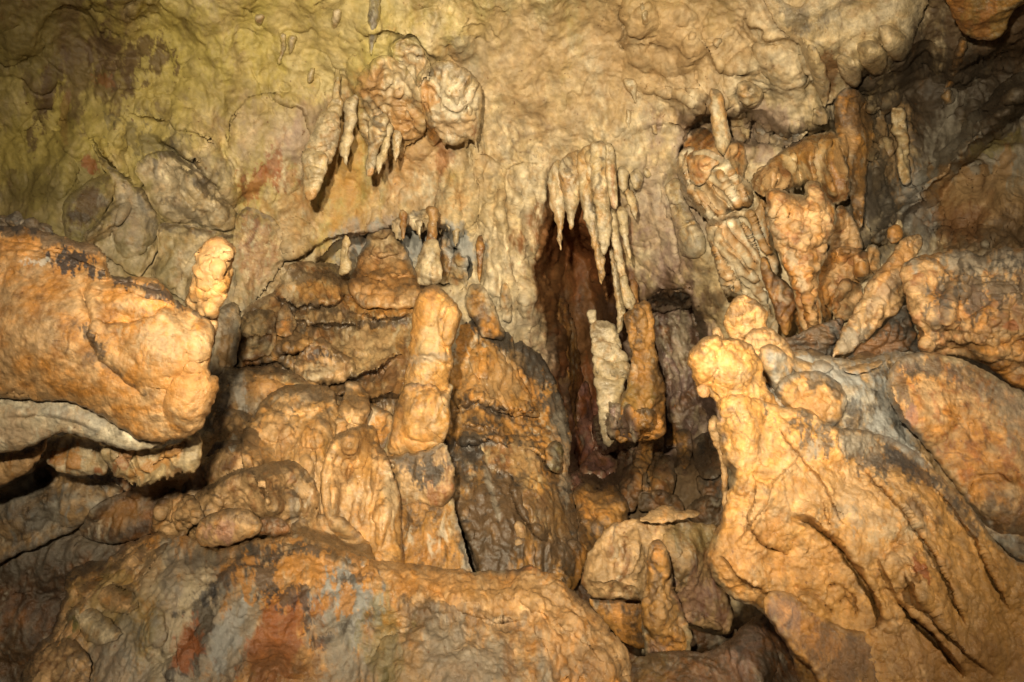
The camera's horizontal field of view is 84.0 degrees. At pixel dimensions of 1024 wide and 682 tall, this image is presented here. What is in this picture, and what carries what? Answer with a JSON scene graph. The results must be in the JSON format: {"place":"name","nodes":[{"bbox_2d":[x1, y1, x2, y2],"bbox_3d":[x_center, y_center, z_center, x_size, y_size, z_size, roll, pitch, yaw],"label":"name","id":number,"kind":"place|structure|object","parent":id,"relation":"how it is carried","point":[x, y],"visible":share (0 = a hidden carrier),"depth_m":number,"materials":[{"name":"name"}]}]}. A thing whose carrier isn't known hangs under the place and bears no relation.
{"place":"outdoors","nodes":[
{"label":"outdoors","id":0,"kind":"place"},
{"bbox_2d":[0,440,249,681],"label":"rock slope","id":1,"kind":"structure","parent":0,"point":[32,592],"depth_m":3.50,"materials":[{"name":"orange stone"}]},
{"bbox_2d":[0,458,122,562],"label":"rock mound","id":2,"kind":"object","parent":1,"relation":"on","point":[42,502],"visible":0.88,"depth_m":3.46,"materials":[{"name":"orange stone"}]},
{"bbox_2d":[0,438,46,485],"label":"flowstone drape","id":3,"kind":"object","parent":2,"relation":"on","point":[14,464],"visible":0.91,"depth_m":2.92,"materials":[{"name":"orange stone"}]},
{"bbox_2d":[42,433,107,475],"bbox_3d":[-2.413,0.622,3.132,0.389,0.220,0.153,0,-24,0],"label":"flowstone drape","id":4,"kind":"object","parent":2,"relation":"on","point":[71,454],"visible":0.9,"depth_m":3.11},
{"bbox_2d":[79,472,189,543],"bbox_3d":[-2.144,1.005,3.416,1.048,0.384,0.355,-12,-27,26],"label":"rock mound","id":5,"kind":"object","parent":1,"relation":"on","point":[124,517],"visible":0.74,"depth_m":3.49,"materials":[{"name":"orange stone"}]},
{"bbox_2d":[150,492,204,535],"bbox_3d":[-2.157,1.161,3.603,0.264,0.360,0.914,16,-28,-31],"label":"rock block","id":6,"kind":"object","parent":1,"relation":"on","point":[177,513],"visible":0.71,"depth_m":3.43,"materials":[{"name":"orange stone"}]},
{"bbox_2d":[0,0,1023,655],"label":"cave wall","id":7,"kind":"structure","parent":0,"point":[220,100],"depth_m":5.08,"materials":[{"name":"stone"}]},
{"bbox_2d":[62,174,114,241],"bbox_3d":[-3.490,-1.086,4.677,0.254,0.688,0.255,0,-24,0],"label":"boulder","id":8,"kind":"object","parent":7,"relation":"attached to","point":[86,205],"visible":0.91,"depth_m":4.63,"materials":[{"name":"orange stone"}]},
{"bbox_2d":[0,211,218,452],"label":"rock outcrop","id":9,"kind":"object","parent":7,"relation":"attached to","point":[92,348],"visible":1,"depth_m":2.53,"materials":[{"name":"orange stone"}]},
{"bbox_2d":[185,236,235,356],"bbox_3d":[-1.458,-0.238,2.724,0.184,0.546,0.332,14,-28,-28],"label":"stalagmite","id":10,"kind":"object","parent":9,"relation":"on","point":[210,285],"visible":0.88,"depth_m":2.67,"materials":[{"name":"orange stone"}]},
{"bbox_2d":[82,144,159,276],"bbox_3d":[-3.358,-1.063,4.846,0.311,0.902,0.751,-12,-27,25],"label":"flowstone fold","id":11,"kind":"object","parent":7,"relation":"attached to","point":[122,231],"visible":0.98,"depth_m":4.85,"materials":[{"name":"beige stone"}]},
{"bbox_2d":[100,432,202,486],"bbox_3d":[-1.831,0.597,2.884,0.510,0.259,0.168,0,-24,0],"label":"flowstone drape","id":12,"kind":"object","parent":7,"relation":"attached to","point":[141,468],"visible":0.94,"depth_m":2.85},
{"bbox_2d":[135,151,237,234],"bbox_3d":[-2.838,-1.308,5.162,0.493,0.544,0.953,-15,-28,30],"label":"flowstone fold","id":13,"kind":"object","parent":7,"relation":"attached to","point":[176,192],"visible":0.91,"depth_m":5.00,"materials":[{"name":"beige stone"}]},
{"bbox_2d":[151,222,232,300],"bbox_3d":[-2.888,-0.720,5.135,0.656,0.879,0.247,19,-30,-36],"label":"flowstone fold","id":14,"kind":"object","parent":7,"relation":"attached to","point":[179,246],"visible":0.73,"depth_m":5.04,"materials":[{"name":"beige stone"}]},
{"bbox_2d":[232,206,283,311],"bbox_3d":[-2.495,-0.745,5.508,0.519,0.987,0.369,17,-29,-33],"label":"flowstone fold","id":15,"kind":"object","parent":7,"relation":"attached to","point":[257,263],"visible":0.94,"depth_m":5.55,"materials":[{"name":"beige stone"}]},
{"bbox_2d":[209,261,412,414],"bbox_3d":[-1.712,-0.146,5.586,2.060,1.945,0.967,8,-25,-17],"label":"terraced flowstone","id":16,"kind":"object","parent":7,"relation":"attached to","point":[311,322],"visible":0.78,"depth_m":5.26,"materials":[{"name":"stone"}]},
{"bbox_2d":[348,228,426,309],"bbox_3d":[-1.352,-0.719,6.018,0.717,1.213,1.088,14,-28,-28],"label":"cone stalagmite","id":17,"kind":"object","parent":16,"relation":"on","point":[383,272],"visible":0.89,"depth_m":5.90,"materials":[{"name":"orange stone"}]},
{"bbox_2d":[301,69,343,200],"bbox_3d":[-1.674,-2.026,5.150,0.261,1.559,0.505,17,-29,-34],"label":"stalactite","id":18,"kind":"object","parent":7,"relation":"hanging from","point":[318,153],"visible":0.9,"depth_m":5.01},
{"bbox_2d":[208,367,471,571],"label":"flowstone bank","id":19,"kind":"structure","parent":7,"relation":"attached to","point":[431,536],"depth_m":4.07,"materials":[{"name":"orange stone"}]},
{"bbox_2d":[388,443,476,571],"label":"fluted column","id":20,"kind":"structure","parent":19,"relation":"on","point":[425,477],"depth_m":4.15,"materials":[{"name":"orange stone"}]},
{"bbox_2d":[384,284,461,455],"bbox_3d":[-0.667,0.338,4.418,0.418,1.454,0.810,13,-27,-27],"label":"tall stalagmite","id":21,"kind":"object","parent":20,"relation":"on","point":[421,417],"visible":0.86,"depth_m":4.29,"materials":[{"name":"orange stone"}]},
{"bbox_2d":[339,94,358,165],"bbox_3d":[-1.521,-1.970,5.290,0.146,0.607,0.300,6,-25,-13],"label":"stalactite","id":22,"kind":"object","parent":7,"relation":"hanging from","point":[350,104],"visible":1,"depth_m":5.26},
{"bbox_2d":[354,55,425,157],"bbox_3d":[-1.146,-2.189,5.379,0.704,0.367,1.027,10,-26,-22],"label":"rock bulge","id":23,"kind":"object","parent":7,"relation":"attached to","point":[386,84],"visible":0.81,"depth_m":5.22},
{"bbox_2d":[365,113,388,175],"bbox_3d":[-1.245,-1.788,5.124,0.163,0.534,0.313,19,-30,-36],"label":"stalactite","id":24,"kind":"object","parent":23,"relation":"hanging from","point":[377,129],"visible":1,"depth_m":5.10},
{"bbox_2d":[391,209,445,240],"bbox_3d":[-0.892,-1.235,6.022,0.777,0.312,0.196,0,-24,0],"label":"drapery","id":25,"kind":"object","parent":7,"relation":"hanging from","point":[413,216],"visible":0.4,"depth_m":6.01,"materials":[{"name":"beige stone"}]},
{"bbox_2d":[415,206,442,285],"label":"pillar","id":26,"kind":"structure","parent":7,"relation":"attached to","point":[428,270],"depth_m":5.35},
{"bbox_2d":[391,38,482,147],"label":"hanging block","id":27,"kind":"structure","parent":7,"relation":"hanging from","point":[450,91],"depth_m":5.11,"materials":[{"name":"beige stone"}]},
{"bbox_2d":[439,237,453,283],"bbox_3d":[-0.726,-0.848,6.115,0.222,0.609,0.351,0,-24,0],"label":"flowstone curtain","id":28,"kind":"object","parent":7,"relation":"attached to","point":[446,252],"visible":0.56,"depth_m":6.14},
{"bbox_2d":[448,249,468,290],"bbox_3d":[-0.580,-0.678,5.988,0.200,0.534,0.337,12,-26,-24],"label":"flowstone curtain","id":29,"kind":"object","parent":7,"relation":"attached to","point":[458,274],"visible":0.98,"depth_m":5.98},
{"bbox_2d":[445,319,586,589],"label":"flowstone slope","id":30,"kind":"structure","parent":7,"relation":"attached to","point":[509,423],"depth_m":4.93,"materials":[{"name":"stone"}]},
{"bbox_2d":[465,283,504,339],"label":"stalagmite","id":31,"kind":"object","parent":30,"relation":"on","point":[481,309],"visible":1,"depth_m":5.62,"materials":[{"name":"orange stone"}]},
{"bbox_2d":[545,440,563,472],"bbox_3d":[0.468,1.117,5.321,0.120,0.349,0.758,-9,-26,20],"label":"flowstone curtain","id":32,"kind":"object","parent":30,"relation":"attached to","point":[554,450],"visible":0.91,"depth_m":5.08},
{"bbox_2d":[556,294,582,424],"bbox_3d":[0.794,0.387,7.953,0.231,1.912,1.381,-11,-26,22],"label":"drapery","id":33,"kind":"object","parent":7,"relation":"hanging from","point":[566,320],"visible":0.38,"depth_m":7.99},
{"bbox_2d":[547,145,605,283],"bbox_3d":[0.642,-1.261,5.594,0.583,1.270,0.629,0,-24,0],"label":"drapery","id":34,"kind":"object","parent":7,"relation":"hanging from","point":[569,183],"visible":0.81,"depth_m":5.59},
{"bbox_2d":[575,381,592,420],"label":"stalagmite","id":35,"kind":"object","parent":7,"relation":"on","point":[583,407],"visible":0.41,"depth_m":8.07,"materials":[{"name":"orange stone"}]},
{"bbox_2d":[573,418,598,466],"bbox_3d":[0.971,1.417,7.750,0.700,0.828,0.374,18,-30,-35],"label":"flowstone lump","id":36,"kind":"object","parent":7,"relation":"attached to","point":[586,446],"visible":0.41,"depth_m":7.74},
{"bbox_2d":[579,450,616,478],"bbox_3d":[1.095,1.639,7.381,0.507,0.582,0.732,0,-24,0],"label":"flowstone lump","id":37,"kind":"object","parent":7,"relation":"attached to","point":[598,464],"visible":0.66,"depth_m":7.35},
{"bbox_2d":[589,140,611,254],"bbox_3d":[0.860,-1.392,5.482,0.189,1.011,0.501,-4,-24,8],"label":"stalactite","id":38,"kind":"object","parent":7,"relation":"hanging from","point":[601,200],"visible":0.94,"depth_m":5.44},
{"bbox_2d":[592,413,619,454],"bbox_3d":[1.083,0.981,6.614,0.275,0.765,2.176,-2,-24,4],"label":"flowstone lump","id":39,"kind":"object","parent":7,"relation":"attached to","point":[612,430],"visible":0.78,"depth_m":6.50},
{"bbox_2d":[586,309,629,446],"bbox_3d":[1.040,0.363,5.901,0.389,1.359,0.530,-8,-25,16],"label":"stalagmite","id":40,"kind":"object","parent":39,"relation":"on","point":[610,360],"visible":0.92,"depth_m":5.87,"materials":[{"name":"beige stone"}]},
{"bbox_2d":[605,143,617,208],"bbox_3d":[0.953,-1.582,5.447,0.127,0.588,0.272,0,-24,0],"label":"stalactite","id":41,"kind":"object","parent":7,"relation":"hanging from","point":[610,174],"visible":1,"depth_m":5.42},
{"bbox_2d":[589,597,643,648],"bbox_3d":[0.702,1.858,3.749,0.385,0.317,0.145,0,-24,0],"label":"boulder","id":42,"kind":"object","parent":7,"relation":"attached to","point":[622,619],"visible":0.8,"depth_m":3.73,"materials":[{"name":"orange stone"}]},
{"bbox_2d":[609,208,635,332],"bbox_3d":[1.107,-0.716,5.754,0.219,1.089,0.677,-6,-25,13],"label":"stalactite","id":43,"kind":"object","parent":7,"relation":"hanging from","point":[624,296],"visible":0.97,"depth_m":5.67},
{"bbox_2d":[604,401,640,466],"bbox_3d":[1.223,1.125,6.676,0.403,0.831,2.686,-3,-24,7],"label":"drapery","id":44,"kind":"object","parent":7,"relation":"hanging from","point":[628,420],"visible":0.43,"depth_m":5.64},
{"bbox_2d":[618,464,642,511],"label":"rock","id":45,"kind":"object","parent":7,"relation":"attached to","point":[630,482],"visible":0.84,"depth_m":5.41,"materials":[{"name":"orange stone"}]},
{"bbox_2d":[616,300,666,443],"bbox_3d":[1.293,0.306,5.684,0.514,1.323,0.699,0,-24,0],"label":"stalagmite","id":46,"kind":"object","parent":7,"relation":"attached to","point":[646,386],"visible":0.79,"depth_m":5.60,"materials":[{"name":"orange stone"}]},
{"bbox_2d":[634,407,663,484],"bbox_3d":[1.512,1.317,6.151,0.298,0.847,2.062,-7,-25,15],"label":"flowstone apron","id":47,"kind":"object","parent":7,"relation":"attached to","point":[646,419],"visible":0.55,"depth_m":5.52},
{"bbox_2d":[581,519,733,633],"bbox_3d":[0.910,1.462,3.578,0.949,0.684,0.264,0,-24,0],"label":"boulder","id":48,"kind":"object","parent":7,"relation":"attached to","point":[615,566],"visible":0.78,"depth_m":3.55,"materials":[{"name":"beige stone"}]},
{"bbox_2d":[640,505,699,523],"bbox_3d":[1.010,1.110,3.649,0.399,0.133,0.118,0,-24,0],"label":"slab","id":49,"kind":"object","parent":48,"relation":"on","point":[661,514],"depth_m":3.62,"materials":[{"name":"beige stone"}]},
{"bbox_2d":[637,489,684,511],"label":"rock","id":50,"kind":"object","parent":7,"relation":"attached to","point":[649,500],"visible":0.81,"depth_m":5.22,"materials":[{"name":"orange stone"}]},
{"bbox_2d":[632,435,653,491],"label":"stalagmite","id":51,"kind":"object","parent":50,"relation":"on","point":[643,456],"visible":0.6,"depth_m":5.90,"materials":[{"name":"orange stone"}]},
{"bbox_2d":[651,455,676,493],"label":"stalagmite","id":52,"kind":"object","parent":50,"relation":"on","point":[664,474],"visible":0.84,"depth_m":5.44,"materials":[{"name":"orange stone"}]},
{"bbox_2d":[647,282,692,312],"bbox_3d":[1.823,-0.453,6.588,0.527,0.510,1.465,-3,-24,6],"label":"ledge","id":53,"kind":"object","parent":7,"relation":"attached to","point":[661,304],"visible":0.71,"depth_m":6.55,"materials":[{"name":"orange stone"}]},
{"bbox_2d":[652,307,707,441],"bbox_3d":[2.205,0.392,7.238,0.684,1.845,1.109,-10,-26,22],"label":"drapery","id":54,"kind":"object","parent":7,"relation":"hanging from","point":[676,336],"visible":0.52,"depth_m":7.38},
{"bbox_2d":[675,429,692,468],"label":"stalagmite","id":55,"kind":"object","parent":7,"relation":"attached to","point":[684,446],"visible":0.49,"depth_m":6.94,"materials":[{"name":"orange stone"}]},
{"bbox_2d":[665,178,705,258],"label":"banded column","id":56,"kind":"structure","parent":7,"relation":"attached to","point":[691,239],"depth_m":5.62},
{"bbox_2d":[686,495,722,525],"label":"rock","id":57,"kind":"object","parent":7,"relation":"attached to","point":[709,508],"visible":0.66,"depth_m":4.95,"materials":[{"name":"orange stone"}]},
{"bbox_2d":[692,432,720,479],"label":"rock","id":58,"kind":"object","parent":7,"relation":"attached to","point":[707,461],"visible":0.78,"depth_m":5.73,"materials":[{"name":"orange stone"}]},
{"bbox_2d":[690,629,736,652],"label":"boulder","id":59,"kind":"object","parent":7,"relation":"attached to","point":[701,642],"visible":0.45,"depth_m":3.68,"materials":[{"name":"orange stone"}]},
{"bbox_2d":[677,127,753,221],"bbox_3d":[1.804,-1.663,5.262,0.661,1.227,0.570,-16,-28,31],"label":"drapery","id":60,"kind":"object","parent":7,"relation":"hanging from","point":[713,181],"visible":0.94,"depth_m":5.07,"materials":[{"name":"beige stone"}]},
{"bbox_2d":[708,88,731,154],"bbox_3d":[1.802,-1.908,4.942,0.149,0.530,0.277,-10,-26,21],"label":"stalactite","id":61,"kind":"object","parent":7,"relation":"attached to","point":[721,133],"depth_m":4.88,"materials":[{"name":"beige stone"}]},
{"bbox_2d":[727,112,751,141],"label":"rock","id":62,"kind":"object","parent":7,"relation":"attached to","point":[740,125],"visible":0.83,"depth_m":5.52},
{"bbox_2d":[736,80,762,107],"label":"rock","id":63,"kind":"object","parent":7,"relation":"attached to","point":[749,94],"visible":1,"depth_m":4.93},
{"bbox_2d":[705,166,794,333],"bbox_3d":[2.072,-0.755,4.937,0.742,1.389,0.764,0,-24,0],"label":"drapery","id":64,"kind":"object","parent":7,"relation":"hanging from","point":[741,243],"visible":0.63,"depth_m":4.79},
{"bbox_2d":[760,256,795,335],"bbox_3d":[2.106,-0.363,4.473,0.177,0.570,0.348,-22,-32,40],"label":"drip finger","id":65,"kind":"object","parent":7,"relation":"attached to","point":[780,293],"visible":0.97,"depth_m":4.44},
{"bbox_2d":[765,180,836,330],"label":"popcorn column","id":66,"kind":"structure","parent":7,"relation":"attached to","point":[801,228],"depth_m":4.10,"materials":[{"name":"orange stone"}]},
{"bbox_2d":[794,291,818,333],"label":"popcorn rock","id":67,"kind":"object","parent":66,"relation":"on","point":[810,313],"visible":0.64,"depth_m":4.08,"materials":[{"name":"orange stone"}]},
{"bbox_2d":[816,246,864,322],"bbox_3d":[2.580,-0.410,4.625,0.948,0.816,0.384,9,-26,-20],"label":"popcorn rock","id":68,"kind":"object","parent":67,"relation":"on","point":[836,267],"visible":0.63,"depth_m":4.73,"materials":[{"name":"orange stone"}]},
{"bbox_2d":[828,205,863,248],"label":"popcorn rock","id":69,"kind":"object","parent":68,"relation":"on","point":[846,232],"visible":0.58,"depth_m":4.78,"materials":[{"name":"orange stone"}]},
{"bbox_2d":[832,278,862,320],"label":"popcorn rock","id":70,"kind":"object","parent":68,"relation":"on","point":[847,294],"visible":0.89,"depth_m":4.69,"materials":[{"name":"orange stone"}]},
{"bbox_2d":[852,251,874,280],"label":"popcorn rock","id":71,"kind":"object","parent":68,"relation":"on","point":[861,270],"visible":0.84,"depth_m":4.62,"materials":[{"name":"orange stone"}]},
{"bbox_2d":[751,131,850,204],"bbox_3d":[2.341,-1.493,4.747,0.886,0.951,0.451,7,-25,-14],"label":"drapery","id":72,"kind":"object","parent":7,"relation":"hanging from","point":[819,158],"visible":0.89,"depth_m":4.63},
{"bbox_2d":[764,0,928,107],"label":"ceiling fold","id":73,"kind":"object","parent":7,"relation":"attached to","point":[843,44],"visible":1,"depth_m":4.34,"materials":[{"name":"beige stone"}]},
{"bbox_2d":[833,88,874,227],"bbox_3d":[2.939,-1.565,4.795,0.366,1.179,0.613,-16,-29,32],"label":"stalactite","id":74,"kind":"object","parent":7,"relation":"attached to","point":[853,122],"depth_m":4.78,"materials":[{"name":"orange stone"}]},
{"bbox_2d":[766,349,1023,561],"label":"stream slope","id":75,"kind":"structure","parent":7,"relation":"attached to","point":[869,407],"depth_m":3.14,"materials":[{"name":"grey stone"}]},
{"bbox_2d":[774,371,847,426],"bbox_3d":[1.831,0.516,3.784,0.368,0.486,1.574,-6,-25,13],"label":"flowstone mound","id":76,"kind":"object","parent":75,"relation":"on","point":[822,396],"visible":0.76,"depth_m":3.10,"materials":[{"name":"orange stone"}]},
{"bbox_2d":[759,344,795,389],"bbox_3d":[1.624,0.249,3.469,0.195,0.300,0.834,-10,-26,22],"label":"flowstone mound","id":77,"kind":"object","parent":76,"relation":"on","point":[778,363],"visible":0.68,"depth_m":3.16,"materials":[{"name":"beige stone"}]},
{"bbox_2d":[712,294,793,382],"bbox_3d":[1.400,-0.015,3.291,0.475,0.522,0.175,5,-24,-11],"label":"stalagmite","id":78,"kind":"object","parent":77,"relation":"on","point":[745,317],"visible":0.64,"depth_m":3.28,"materials":[{"name":"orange stone"}]},
{"bbox_2d":[793,348,833,372],"bbox_3d":[1.787,0.097,3.347,0.160,0.298,0.470,-20,-31,38],"label":"flowstone mound","id":79,"kind":"object","parent":76,"relation":"on","point":[823,366],"visible":0.63,"depth_m":3.23,"materials":[{"name":"beige stone"}]},
{"bbox_2d":[839,351,882,374],"bbox_3d":[2.093,0.129,3.442,0.221,0.306,0.508,-12,-27,25],"label":"flowstone mound","id":80,"kind":"object","parent":75,"relation":"on","point":[857,369],"visible":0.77,"depth_m":3.26,"materials":[{"name":"beige stone"}]},
{"bbox_2d":[784,318,843,356],"bbox_3d":[1.986,-0.021,3.729,0.405,0.256,0.166,0,-24,0],"label":"rock","id":81,"kind":"object","parent":80,"relation":"on","point":[823,337],"visible":0.7,"depth_m":3.71,"materials":[{"name":"orange stone"}]},
{"bbox_2d":[832,234,922,357],"bbox_3d":[2.332,-0.304,3.612,0.728,0.839,0.167,-3,-24,8],"label":"leaning slab","id":82,"kind":"object","parent":80,"relation":"on","point":[879,303],"depth_m":3.55,"materials":[{"name":"orange stone"}]},
{"bbox_2d":[845,305,920,358],"bbox_3d":[2.380,-0.013,3.591,0.543,0.398,0.201,0,-24,0],"label":"rock","id":83,"kind":"object","parent":80,"relation":"on","point":[897,332],"visible":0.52,"depth_m":3.55,"materials":[{"name":"orange stone"}]},
{"bbox_2d":[890,107,911,184],"bbox_3d":[3.591,-1.781,5.200,0.159,0.679,0.355,-8,-25,18],"label":"drip formation","id":84,"kind":"object","parent":7,"relation":"attached to","point":[899,130],"visible":1,"depth_m":5.22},
{"bbox_2d":[885,352,1023,537],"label":"flowstone mound","id":85,"kind":"object","parent":7,"relation":"attached to","point":[962,419],"visible":0.96,"depth_m":2.92,"materials":[{"name":"orange stone"}]},
{"bbox_2d":[899,245,1023,389],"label":"boulder","id":86,"kind":"object","parent":7,"relation":"attached to","point":[967,304],"visible":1,"depth_m":3.22,"materials":[{"name":"orange stone"}]},
{"bbox_2d":[946,0,1023,40],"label":"rock overhang","id":87,"kind":"object","parent":7,"relation":"attached to","point":[987,20],"visible":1,"depth_m":3.81,"materials":[{"name":"orange stone"}]},
{"bbox_2d":[574,558,641,662],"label":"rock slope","id":88,"kind":"structure","parent":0,"point":[581,592],"depth_m":4.50,"materials":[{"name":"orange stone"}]},
{"bbox_2d":[573,481,629,552],"bbox_3d":[0.892,1.646,5.422,0.471,0.882,1.568,-6,-25,13],"label":"boulder","id":89,"kind":"object","parent":88,"relation":"on","point":[602,507],"visible":0.69,"depth_m":5.13,"materials":[{"name":"orange stone"}]},
{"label":"cave floor","id":90,"kind":"structure","parent":0,"visible":0},
{"bbox_2d":[26,514,632,681],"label":"flowstone mound","id":91,"kind":"object","parent":90,"relation":"on","point":[309,599],"visible":0.98,"depth_m":2.69,"materials":[{"name":"orange stone"}]},
{"bbox_2d":[20,638,91,681],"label":"rock","id":92,"kind":"object","parent":91,"relation":"on","point":[67,660],"visible":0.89,"depth_m":2.59,"materials":[{"name":"orange stone"}]},
{"bbox_2d":[64,560,110,587],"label":"rock","id":93,"kind":"object","parent":91,"relation":"on","point":[89,566],"visible":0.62,"depth_m":3.35,"materials":[{"name":"orange stone"}]},
{"bbox_2d":[71,604,121,644],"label":"rock","id":94,"kind":"object","parent":91,"relation":"on","point":[97,627],"visible":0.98,"depth_m":2.68,"materials":[{"name":"beige stone"}]},
{"bbox_2d":[76,581,138,614],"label":"rock","id":95,"kind":"object","parent":91,"relation":"on","point":[112,597],"visible":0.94,"depth_m":2.79,"materials":[{"name":"orange stone"}]},
{"bbox_2d":[195,508,262,546],"bbox_3d":[-1.492,0.979,2.990,0.360,0.192,0.151,0,-24,0],"label":"round stone","id":96,"kind":"object","parent":91,"relation":"on","point":[227,527],"visible":1,"depth_m":2.95,"materials":[{"name":"orange stone"}]},
{"bbox_2d":[187,459,318,550],"bbox_3d":[-1.794,1.094,3.732,1.068,0.651,0.606,-11,-26,22],"label":"flowstone mound","id":97,"kind":"object","parent":91,"relation":"on","point":[286,491],"visible":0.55,"depth_m":3.52,"materials":[{"name":"orange stone"}]},
{"bbox_2d":[182,408,251,495],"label":"flowstone slope","id":98,"kind":"structure","parent":97,"relation":"on","point":[229,423],"depth_m":3.76,"materials":[{"name":"orange stone"}]},
{"bbox_2d":[215,364,307,440],"bbox_3d":[-1.932,0.594,4.398,0.707,1.224,0.998,15,-28,-30],"label":"flowstone apron","id":99,"kind":"object","parent":98,"relation":"on","point":[246,391],"visible":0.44,"depth_m":4.66,"materials":[{"name":"orange stone"}]},
{"bbox_2d":[258,516,289,536],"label":"stone","id":100,"kind":"object","parent":91,"relation":"on","point":[275,526],"visible":0.75,"depth_m":3.02,"materials":[{"name":"orange stone"}]},
{"bbox_2d":[241,384,338,514],"bbox_3d":[-1.582,0.835,4.085,0.724,1.452,0.913,13,-27,-27],"label":"flowstone mound","id":101,"kind":"object","parent":91,"relation":"on","point":[296,423],"visible":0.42,"depth_m":4.11,"materials":[{"name":"orange stone"}]},
{"bbox_2d":[320,424,403,562],"bbox_3d":[-0.974,1.119,3.950,0.644,1.228,0.531,0,-24,0],"label":"flowstone mound","id":102,"kind":"object","parent":91,"relation":"on","point":[359,492],"visible":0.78,"depth_m":3.89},
{"bbox_2d":[335,381,371,433],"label":"stalagmite","id":103,"kind":"object","parent":102,"relation":"on","point":[354,408],"visible":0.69,"depth_m":4.32,"materials":[{"name":"orange stone"}]},
{"bbox_2d":[631,613,797,681],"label":"flowstone apron","id":104,"kind":"object","parent":90,"relation":"on","point":[755,649],"visible":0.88,"depth_m":3.05,"materials":[{"name":"orange stone"}]},
{"bbox_2d":[640,539,692,654],"bbox_3d":[0.870,1.680,3.344,0.302,0.942,0.453,-15,-28,30],"label":"stalagmite","id":105,"kind":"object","parent":104,"relation":"on","point":[665,626],"depth_m":3.27,"materials":[{"name":"orange stone"}]},
{"bbox_2d":[705,394,1023,681],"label":"flowstone cascade","id":106,"kind":"object","parent":90,"relation":"on","point":[834,554],"visible":1,"depth_m":2.50,"materials":[{"name":"orange stone"}]},
{"bbox_2d":[708,415,728,508],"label":"bead stalagmite","id":107,"kind":"object","parent":106,"relation":"attached to","point":[713,433],"visible":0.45,"depth_m":3.08,"materials":[{"name":"orange stone"}]},
{"bbox_2d":[687,334,778,408],"bbox_3d":[1.109,0.185,2.832,0.472,0.411,0.238,11,-26,-24],"label":"stalagmite","id":108,"kind":"object","parent":106,"relation":"on","point":[718,365],"visible":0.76,"depth_m":2.77,"materials":[{"name":"yellow stone"}]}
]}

